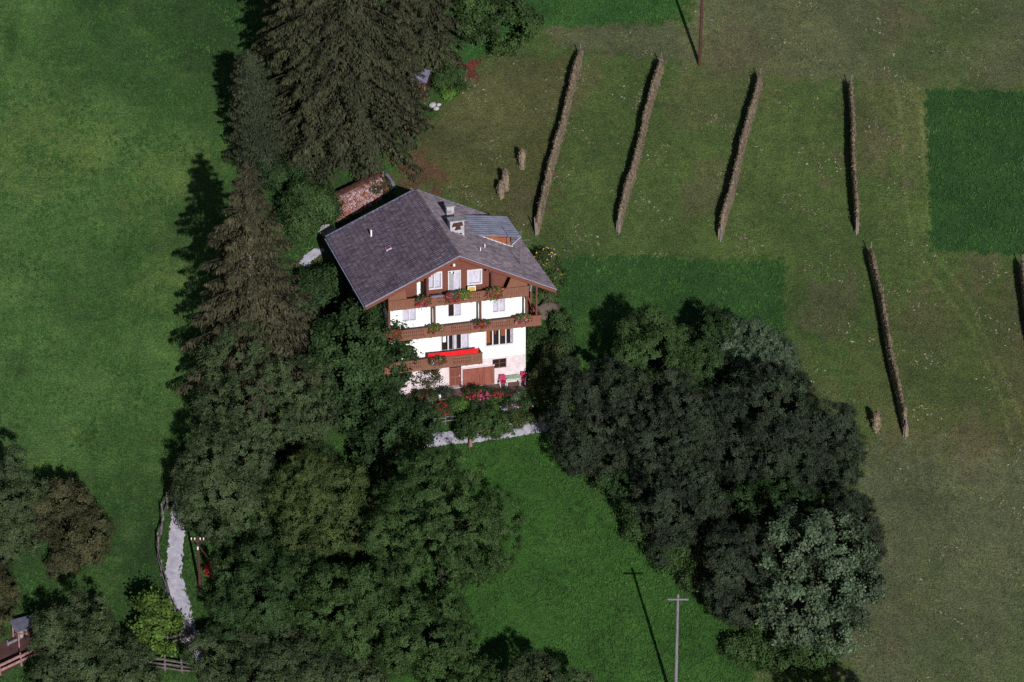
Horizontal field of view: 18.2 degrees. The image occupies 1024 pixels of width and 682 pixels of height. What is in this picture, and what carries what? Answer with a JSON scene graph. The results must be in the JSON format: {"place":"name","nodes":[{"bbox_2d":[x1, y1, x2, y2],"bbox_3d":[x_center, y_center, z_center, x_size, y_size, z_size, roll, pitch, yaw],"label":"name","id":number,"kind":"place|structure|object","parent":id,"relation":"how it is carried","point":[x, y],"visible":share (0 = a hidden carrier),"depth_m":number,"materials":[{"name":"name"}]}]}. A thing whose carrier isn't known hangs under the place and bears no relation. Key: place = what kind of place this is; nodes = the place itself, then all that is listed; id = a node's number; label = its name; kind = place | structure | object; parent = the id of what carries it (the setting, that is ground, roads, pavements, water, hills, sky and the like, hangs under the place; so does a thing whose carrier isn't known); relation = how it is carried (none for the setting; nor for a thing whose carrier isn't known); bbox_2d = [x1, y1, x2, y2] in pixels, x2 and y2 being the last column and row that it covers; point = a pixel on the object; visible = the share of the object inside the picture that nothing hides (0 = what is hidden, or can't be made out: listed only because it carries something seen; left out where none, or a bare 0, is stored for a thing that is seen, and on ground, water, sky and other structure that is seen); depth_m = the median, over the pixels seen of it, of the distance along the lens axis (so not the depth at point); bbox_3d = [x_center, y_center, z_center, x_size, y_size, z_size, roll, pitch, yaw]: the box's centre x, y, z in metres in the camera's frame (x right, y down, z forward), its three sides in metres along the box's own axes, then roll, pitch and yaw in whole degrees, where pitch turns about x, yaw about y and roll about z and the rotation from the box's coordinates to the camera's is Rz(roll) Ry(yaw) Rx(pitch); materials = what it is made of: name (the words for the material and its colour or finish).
{"place":"outdoors","nodes":[
{"label":"outdoors","id":0,"kind":"place"},
{"bbox_2d":[0,618,66,674],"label":"dirt road","id":1,"kind":"structure","parent":0,"point":[12,650],"depth_m":232.93,"materials":[{"name":"soil"}]},
{"bbox_2d":[165,497,211,681],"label":"gravel path","id":2,"kind":"structure","parent":0,"point":[176,583],"depth_m":238.22,"materials":[{"name":"gravel"}]},
{"bbox_2d":[299,248,323,267],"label":"back path","id":3,"kind":"structure","parent":0,"point":[310,256],"depth_m":259.86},
{"bbox_2d":[405,380,529,401],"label":"patio","id":4,"kind":"structure","parent":0,"point":[513,385],"depth_m":252.09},
{"bbox_2d":[424,415,561,447],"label":"garden path","id":5,"kind":"structure","parent":0,"point":[446,438],"depth_m":248.68,"materials":[{"name":"gravel"}]},
{"bbox_2d":[0,0,1023,681],"bbox_3d":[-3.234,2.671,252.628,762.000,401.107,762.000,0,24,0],"label":"meadow ground","id":6,"kind":"structure","parent":0,"point":[438,164],"depth_m":261.95,"materials":[{"name":"green plant"}]},
{"bbox_2d":[0,563,22,637],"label":"broadleaf tree","id":7,"kind":"object","parent":6,"relation":"on","point":[8,595],"visible":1,"depth_m":232.66,"materials":[{"name":"green plant"}]},
{"bbox_2d":[0,647,41,675],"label":"roadside fence","id":8,"kind":"object","parent":6,"relation":"on","point":[21,660],"visible":0.73,"depth_m":231.69,"materials":[{"name":"brown wood"}]},
{"bbox_2d":[9,614,34,647],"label":"churn shelter","id":9,"kind":"object","parent":6,"relation":"on","point":[18,625],"visible":0.68,"depth_m":233.16,"materials":[{"name":"grey wood"}]},
{"bbox_2d":[0,442,53,573],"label":"broadleaf tree","id":10,"kind":"object","parent":6,"relation":"on","point":[14,485],"visible":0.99,"depth_m":235.67,"materials":[{"name":"green plant"}]},
{"bbox_2d":[25,475,118,579],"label":"broadleaf tree","id":11,"kind":"object","parent":6,"relation":"on","point":[66,497],"visible":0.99,"depth_m":235.98,"materials":[{"name":"green plant"}]},
{"bbox_2d":[25,586,146,681],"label":"broadleaf tree","id":12,"kind":"object","parent":6,"relation":"on","point":[79,636],"visible":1,"depth_m":228.06,"materials":[{"name":"green plant"}]},
{"bbox_2d":[93,638,166,681],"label":"broadleaf tree","id":13,"kind":"object","parent":6,"relation":"on","point":[151,675],"visible":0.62,"depth_m":229.66,"materials":[{"name":"green plant"}]},
{"bbox_2d":[126,584,186,656],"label":"broadleaf tree","id":14,"kind":"object","parent":6,"relation":"on","point":[157,616],"visible":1,"depth_m":231.82,"materials":[{"name":"green plant"}]},
{"bbox_2d":[145,654,199,673],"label":"rail fence","id":15,"kind":"object","parent":6,"relation":"on","point":[165,664],"visible":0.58,"depth_m":232.19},
{"bbox_2d":[157,489,194,638],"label":"curved fence","id":16,"kind":"object","parent":6,"relation":"on","point":[161,565],"visible":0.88,"depth_m":237.94,"materials":[{"name":"wood"}]},
{"bbox_2d":[191,535,211,592],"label":"utility pole","id":17,"kind":"object","parent":6,"relation":"on","point":[199,567],"visible":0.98,"depth_m":236.16,"materials":[{"name":"brown wood"}]},
{"bbox_2d":[165,408,277,545],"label":"broadleaf tree","id":18,"kind":"object","parent":6,"relation":"on","point":[206,470],"visible":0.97,"depth_m":237.48,"materials":[{"name":"green plant"}]},
{"bbox_2d":[195,619,250,664],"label":"broadleaf tree","id":19,"kind":"object","parent":6,"relation":"on","point":[218,629],"visible":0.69,"depth_m":232.07,"materials":[{"name":"green plant"}]},
{"bbox_2d":[208,510,281,562],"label":"broadleaf tree","id":20,"kind":"object","parent":6,"relation":"on","point":[259,533],"visible":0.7,"depth_m":238.04,"materials":[{"name":"green plant"}]},
{"bbox_2d":[172,162,321,412],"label":"spruce","id":21,"kind":"object","parent":6,"relation":"on","point":[246,299],"visible":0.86,"depth_m":243.06,"materials":[{"name":"green plant"}]},
{"bbox_2d":[178,610,331,681],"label":"broadleaf tree","id":22,"kind":"object","parent":6,"relation":"on","point":[261,653],"visible":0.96,"depth_m":229.75,"materials":[{"name":"green plant"}]},
{"bbox_2d":[223,49,290,184],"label":"larch","id":23,"kind":"object","parent":6,"relation":"on","point":[250,88],"visible":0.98,"depth_m":262.74,"materials":[{"name":"green plant"}]},
{"bbox_2d":[201,536,319,641],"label":"broadleaf tree","id":24,"kind":"object","parent":6,"relation":"on","point":[233,595],"visible":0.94,"depth_m":232.49,"materials":[{"name":"green plant"}]},
{"bbox_2d":[189,321,342,469],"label":"broadleaf tree","id":25,"kind":"object","parent":6,"relation":"on","point":[275,431],"visible":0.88,"depth_m":241.52,"materials":[{"name":"green plant"}]},
{"bbox_2d":[253,152,310,194],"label":"bush","id":26,"kind":"object","parent":6,"relation":"on","point":[280,177],"visible":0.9,"depth_m":263.02,"materials":[{"name":"green plant"}]},
{"bbox_2d":[249,0,329,142],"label":"spruce","id":27,"kind":"object","parent":6,"relation":"on","point":[269,26],"visible":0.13,"depth_m":267.59,"materials":[{"name":"green plant"}]},
{"bbox_2d":[266,290,323,356],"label":"broadleaf tree","id":28,"kind":"object","parent":6,"relation":"on","point":[311,306],"visible":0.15,"depth_m":252.89,"materials":[{"name":"green plant"}]},
{"bbox_2d":[272,534,330,600],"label":"broadleaf tree","id":29,"kind":"object","parent":6,"relation":"on","point":[298,559],"visible":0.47,"depth_m":235.44,"materials":[{"name":"green plant"}]},
{"bbox_2d":[267,175,347,251],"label":"bush","id":30,"kind":"object","parent":6,"relation":"on","point":[305,209],"visible":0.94,"depth_m":259.15,"materials":[{"name":"green plant"}]},
{"bbox_2d":[274,436,340,479],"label":"broadleaf tree","id":31,"kind":"object","parent":6,"relation":"on","point":[281,457],"visible":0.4,"depth_m":243.91,"materials":[{"name":"green plant"}]},
{"bbox_2d":[260,0,363,181],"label":"spruce","id":32,"kind":"object","parent":6,"relation":"on","point":[292,38],"visible":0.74,"depth_m":262.89,"materials":[{"name":"green plant"}]},
{"bbox_2d":[260,440,374,563],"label":"broadleaf tree","id":33,"kind":"object","parent":6,"relation":"on","point":[325,537],"visible":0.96,"depth_m":236.49,"materials":[{"name":"green plant"}]},
{"bbox_2d":[295,261,351,312],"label":"bush","id":34,"kind":"object","parent":6,"relation":"on","point":[327,287],"visible":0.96,"depth_m":254.43,"materials":[{"name":"green plant"}]},
{"bbox_2d":[291,632,390,681],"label":"broadleaf tree","id":35,"kind":"object","parent":6,"relation":"on","point":[357,670],"visible":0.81,"depth_m":229.94,"materials":[{"name":"green plant"}]},
{"bbox_2d":[281,560,403,672],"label":"broadleaf tree","id":36,"kind":"object","parent":6,"relation":"on","point":[341,626],"visible":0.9,"depth_m":230.80,"materials":[{"name":"green plant"}]},
{"bbox_2d":[277,0,435,200],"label":"spruce","id":37,"kind":"object","parent":6,"relation":"on","point":[352,28],"visible":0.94,"depth_m":262.16,"materials":[{"name":"green plant"}]},
{"bbox_2d":[332,173,383,222],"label":"woodpile","id":38,"kind":"object","parent":6,"relation":"on","point":[359,196],"visible":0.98,"depth_m":262.65,"materials":[{"name":"wood"}]},
{"bbox_2d":[305,294,423,419],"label":"broadleaf tree","id":39,"kind":"object","parent":6,"relation":"on","point":[356,363],"visible":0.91,"depth_m":246.48,"materials":[{"name":"green plant"}]},
{"bbox_2d":[339,468,402,507],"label":"broadleaf tree","id":40,"kind":"object","parent":6,"relation":"on","point":[375,486],"visible":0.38,"depth_m":242.77,"materials":[{"name":"green plant"}]},
{"bbox_2d":[346,548,417,612],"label":"broadleaf tree","id":41,"kind":"object","parent":6,"relation":"on","point":[387,565],"visible":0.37,"depth_m":235.17,"materials":[{"name":"green plant"}]},
{"bbox_2d":[330,378,446,471],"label":"broadleaf tree","id":42,"kind":"object","parent":6,"relation":"on","point":[383,432],"visible":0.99,"depth_m":244.22,"materials":[{"name":"green plant"}]},
{"bbox_2d":[378,0,433,151],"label":"spruce","id":43,"kind":"object","parent":6,"relation":"on","point":[414,47],"visible":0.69,"depth_m":266.97,"materials":[{"name":"green plant"}]},
{"bbox_2d":[407,68,432,103],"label":"garden hut","id":44,"kind":"object","parent":6,"relation":"on","point":[426,79],"visible":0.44,"depth_m":271.83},
{"bbox_2d":[357,584,483,681],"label":"broadleaf tree","id":45,"kind":"object","parent":6,"relation":"on","point":[450,648],"visible":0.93,"depth_m":230.65,"materials":[{"name":"green plant"}]},
{"bbox_2d":[382,0,468,88],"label":"spruce","id":46,"kind":"object","parent":6,"relation":"on","point":[427,30],"visible":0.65,"depth_m":272.88,"materials":[{"name":"green plant"}]},
{"bbox_2d":[412,386,439,400],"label":"rose bush","id":47,"kind":"object","parent":6,"relation":"on","point":[421,393],"visible":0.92,"depth_m":249.75,"materials":[{"name":"green plant"}]},
{"bbox_2d":[325,189,556,395],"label":"farmhouse","id":48,"kind":"object","parent":6,"relation":"on","point":[398,255],"visible":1,"depth_m":250.06,"materials":[{"name":"white paint"}]},
{"bbox_2d":[416,369,445,390],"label":"climbing plant","id":49,"kind":"object","parent":48,"relation":"attached to","point":[425,381],"visible":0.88,"depth_m":250.47,"materials":[{"name":"green plant"}]},
{"bbox_2d":[429,271,441,289],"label":"window","id":50,"kind":"structure","parent":48,"relation":"in","point":[435,281],"depth_m":247.75,"materials":[{"name":"white glass"}]},
{"bbox_2d":[428,348,477,357],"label":"awning cloth","id":51,"kind":"object","parent":48,"relation":"attached to","point":[460,352],"visible":1,"depth_m":249.41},
{"bbox_2d":[448,270,460,291],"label":"balcony door","id":52,"kind":"structure","parent":48,"relation":"in","point":[454,280],"depth_m":248.05,"materials":[{"name":"white paint"}]},
{"bbox_2d":[440,333,469,351],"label":"window","id":53,"kind":"structure","parent":48,"relation":"in","point":[465,338],"depth_m":250.48,"materials":[{"name":"white glass"}]},
{"bbox_2d":[449,366,461,388],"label":"door","id":54,"kind":"structure","parent":48,"relation":"in","point":[454,373],"depth_m":251.65,"materials":[{"name":"wood"}]},
{"bbox_2d":[467,268,481,285],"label":"window","id":55,"kind":"structure","parent":48,"relation":"in","point":[473,275],"depth_m":248.47,"materials":[{"name":"white glass"}]},
{"bbox_2d":[485,328,513,346],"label":"window","id":56,"kind":"structure","parent":48,"relation":"in","point":[503,332],"depth_m":251.28,"materials":[{"name":"white glass"}]},
{"bbox_2d":[359,442,525,612],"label":"broadleaf tree","id":57,"kind":"object","parent":6,"relation":"on","point":[377,537],"visible":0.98,"depth_m":234.17,"materials":[{"name":"green plant"}]},
{"bbox_2d":[432,398,455,422],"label":"rose bush","id":58,"kind":"object","parent":6,"relation":"on","point":[444,409],"visible":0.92,"depth_m":248.65,"materials":[{"name":"green plant"}]},
{"bbox_2d":[430,62,471,96],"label":"bush","id":59,"kind":"object","parent":6,"relation":"on","point":[448,76],"visible":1,"depth_m":272.17,"materials":[{"name":"green plant"}]},
{"bbox_2d":[443,655,514,681],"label":"broadleaf tree","id":60,"kind":"object","parent":6,"relation":"on","point":[485,670],"visible":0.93,"depth_m":228.59,"materials":[{"name":"green plant"}]},
{"bbox_2d":[463,383,496,402],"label":"rose bush","id":61,"kind":"object","parent":6,"relation":"on","point":[474,392],"visible":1,"depth_m":250.06,"materials":[{"name":"pink plant"}]},
{"bbox_2d":[453,405,516,446],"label":"fruit tree","id":62,"kind":"object","parent":6,"relation":"on","point":[495,424],"visible":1,"depth_m":247.12,"materials":[{"name":"green plant"}]},
{"bbox_2d":[440,0,546,59],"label":"broadleaf tree","id":63,"kind":"object","parent":6,"relation":"on","point":[473,18],"visible":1,"depth_m":273.98,"materials":[{"name":"green plant"}]},
{"bbox_2d":[498,394,520,414],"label":"phlox","id":64,"kind":"object","parent":6,"relation":"on","point":[507,405],"visible":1,"depth_m":249.88,"materials":[{"name":"green plant"}]},
{"bbox_2d":[505,407,539,429],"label":"hedge","id":65,"kind":"object","parent":6,"relation":"on","point":[517,418],"visible":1,"depth_m":249.19,"materials":[{"name":"green plant"}]},
{"bbox_2d":[517,394,536,412],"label":"garden shrub","id":66,"kind":"object","parent":6,"relation":"on","point":[526,405],"visible":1,"depth_m":249.89,"materials":[{"name":"green plant"}]},
{"bbox_2d":[526,323,549,357],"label":"bush","id":67,"kind":"object","parent":6,"relation":"on","point":[536,335],"visible":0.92,"depth_m":253.29,"materials":[{"name":"green plant"}]},
{"bbox_2d":[493,647,597,681],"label":"broadleaf tree","id":68,"kind":"object","parent":6,"relation":"on","point":[524,671],"visible":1,"depth_m":227.05,"materials":[{"name":"green plant"}]},
{"bbox_2d":[531,384,560,413],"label":"bush","id":69,"kind":"object","parent":6,"relation":"on","point":[544,399],"visible":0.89,"depth_m":249.50,"materials":[{"name":"green plant"}]},
{"bbox_2d":[524,336,572,391],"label":"bush","id":70,"kind":"object","parent":6,"relation":"on","point":[542,374],"visible":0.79,"depth_m":250.15,"materials":[{"name":"green plant"}]},
{"bbox_2d":[532,246,564,273],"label":"garden shrub","id":71,"kind":"object","parent":6,"relation":"on","point":[545,258],"visible":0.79,"depth_m":259.01,"materials":[{"name":"green plant"}]},
{"bbox_2d":[538,300,560,320],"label":"compost heap","id":72,"kind":"object","parent":6,"relation":"on","point":[544,306],"visible":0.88,"depth_m":256.83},
{"bbox_2d":[538,287,561,302],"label":"garden shrub","id":73,"kind":"object","parent":6,"relation":"on","point":[546,295],"visible":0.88,"depth_m":257.32,"materials":[{"name":"green plant"}]},
{"bbox_2d":[545,262,569,289],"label":"garden shrub","id":74,"kind":"object","parent":6,"relation":"on","point":[557,274],"visible":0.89,"depth_m":258.74,"materials":[{"name":"green plant"}]},
{"bbox_2d":[534,44,582,235],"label":"hay row","id":75,"kind":"object","parent":6,"relation":"on","point":[557,141],"visible":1,"depth_m":268.39,"materials":[{"name":"plant"}]},
{"bbox_2d":[542,326,576,358],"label":"bush","id":76,"kind":"object","parent":6,"relation":"on","point":[567,339],"visible":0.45,"depth_m":253.23,"materials":[{"name":"green plant"}]},
{"bbox_2d":[546,308,576,333],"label":"bush","id":77,"kind":"object","parent":6,"relation":"on","point":[558,319],"visible":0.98,"depth_m":255.48,"materials":[{"name":"green plant"}]},
{"bbox_2d":[537,354,661,479],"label":"broadleaf tree","id":78,"kind":"object","parent":6,"relation":"on","point":[613,402],"visible":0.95,"depth_m":243.14,"materials":[{"name":"green plant"}]},
{"bbox_2d":[590,465,652,512],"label":"undergrowth bush","id":79,"kind":"object","parent":6,"relation":"on","point":[615,492],"visible":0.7,"depth_m":243.58,"materials":[{"name":"green plant"}]},
{"bbox_2d":[614,53,664,233],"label":"hay row","id":80,"kind":"object","parent":6,"relation":"on","point":[638,151],"visible":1,"depth_m":268.66,"materials":[{"name":"plant"}]},
{"bbox_2d":[617,493,678,544],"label":"undergrowth bush","id":81,"kind":"object","parent":6,"relation":"on","point":[632,527],"visible":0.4,"depth_m":241.36,"materials":[{"name":"green plant"}]},
{"bbox_2d":[610,302,717,418],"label":"broadleaf tree","id":82,"kind":"object","parent":6,"relation":"on","point":[634,335],"visible":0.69,"depth_m":248.27,"materials":[{"name":"green plant"}]},
{"bbox_2d":[615,366,730,497],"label":"broadleaf tree","id":83,"kind":"object","parent":6,"relation":"on","point":[671,422],"visible":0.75,"depth_m":241.87,"materials":[{"name":"green plant"}]},
{"bbox_2d":[644,528,703,575],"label":"undergrowth bush","id":84,"kind":"object","parent":6,"relation":"on","point":[675,554],"visible":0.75,"depth_m":239.52,"materials":[{"name":"green plant"}]},
{"bbox_2d":[668,594,688,681],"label":"utility pole","id":85,"kind":"object","parent":6,"relation":"on","point":[676,645],"visible":1,"depth_m":230.23,"materials":[{"name":"wood"}]},
{"bbox_2d":[630,442,730,568],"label":"broadleaf tree","id":86,"kind":"object","parent":6,"relation":"on","point":[661,501],"visible":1,"depth_m":238.93,"materials":[{"name":"green plant"}]},
{"bbox_2d":[674,563,705,595],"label":"undergrowth bush","id":87,"kind":"object","parent":6,"relation":"on","point":[680,580],"visible":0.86,"depth_m":239.29,"materials":[{"name":"green plant"}]},
{"bbox_2d":[370,0,1023,681],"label":"stubble tufts","id":88,"kind":"object","parent":6,"relation":"on","point":[804,246],"visible":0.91,"depth_m":265.97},
{"bbox_2d":[390,0,1023,681],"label":"loose straw","id":89,"kind":"object","parent":6,"relation":"on","point":[762,246],"visible":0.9,"depth_m":266.52,"materials":[{"name":"plant"}]},
{"bbox_2d":[679,536,736,588],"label":"undergrowth bush","id":90,"kind":"object","parent":6,"relation":"on","point":[697,562],"visible":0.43,"depth_m":239.13,"materials":[{"name":"green plant"}]},
{"bbox_2d":[679,300,748,388],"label":"broadleaf tree","id":91,"kind":"object","parent":6,"relation":"on","point":[706,331],"visible":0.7,"depth_m":250.89,"materials":[{"name":"green plant"}]},
{"bbox_2d":[694,518,786,630],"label":"broadleaf tree","id":92,"kind":"object","parent":6,"relation":"on","point":[718,584],"visible":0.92,"depth_m":235.50,"materials":[{"name":"green plant"}]},
{"bbox_2d":[717,68,763,241],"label":"hay row","id":93,"kind":"object","parent":6,"relation":"on","point":[737,167],"visible":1,"depth_m":268.59,"materials":[{"name":"plant"}]},
{"bbox_2d":[713,620,775,667],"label":"undergrowth bush","id":94,"kind":"object","parent":6,"relation":"on","point":[742,645],"visible":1,"depth_m":235.57,"materials":[{"name":"green plant"}]},
{"bbox_2d":[698,311,806,414],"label":"broadleaf tree","id":95,"kind":"object","parent":6,"relation":"on","point":[750,350],"visible":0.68,"depth_m":249.79,"materials":[{"name":"green plant"}]},
{"bbox_2d":[688,358,827,520],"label":"broadleaf tree","id":96,"kind":"object","parent":6,"relation":"on","point":[743,464],"visible":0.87,"depth_m":241.94,"materials":[{"name":"green plant"}]},
{"bbox_2d":[724,471,826,552],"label":"broadleaf tree","id":97,"kind":"object","parent":6,"relation":"on","point":[759,494],"visible":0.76,"depth_m":241.08,"materials":[{"name":"green plant"}]},
{"bbox_2d":[753,631,839,681],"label":"undergrowth bush","id":98,"kind":"object","parent":6,"relation":"on","point":[801,655],"visible":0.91,"depth_m":234.97,"materials":[{"name":"green plant"}]},
{"bbox_2d":[752,500,888,664],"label":"broadleaf tree","id":99,"kind":"object","parent":6,"relation":"on","point":[819,608],"visible":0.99,"depth_m":233.77,"materials":[{"name":"green plant"}]},
{"bbox_2d":[777,397,868,503],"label":"broadleaf tree","id":100,"kind":"object","parent":6,"relation":"on","point":[835,434],"visible":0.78,"depth_m":243.03,"materials":[{"name":"green plant"}]},
{"bbox_2d":[847,74,860,234],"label":"hay row","id":101,"kind":"object","parent":6,"relation":"on","point":[853,162],"visible":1,"depth_m":269.08,"materials":[{"name":"plant"}]},
{"bbox_2d":[820,484,889,582],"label":"broadleaf tree","id":102,"kind":"object","parent":6,"relation":"on","point":[853,499],"visible":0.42,"depth_m":239.21,"materials":[{"name":"green plant"}]},
{"bbox_2d":[866,241,909,438],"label":"hay row","id":103,"kind":"object","parent":6,"relation":"on","point":[887,339],"visible":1,"depth_m":255.79,"materials":[{"name":"plant"}]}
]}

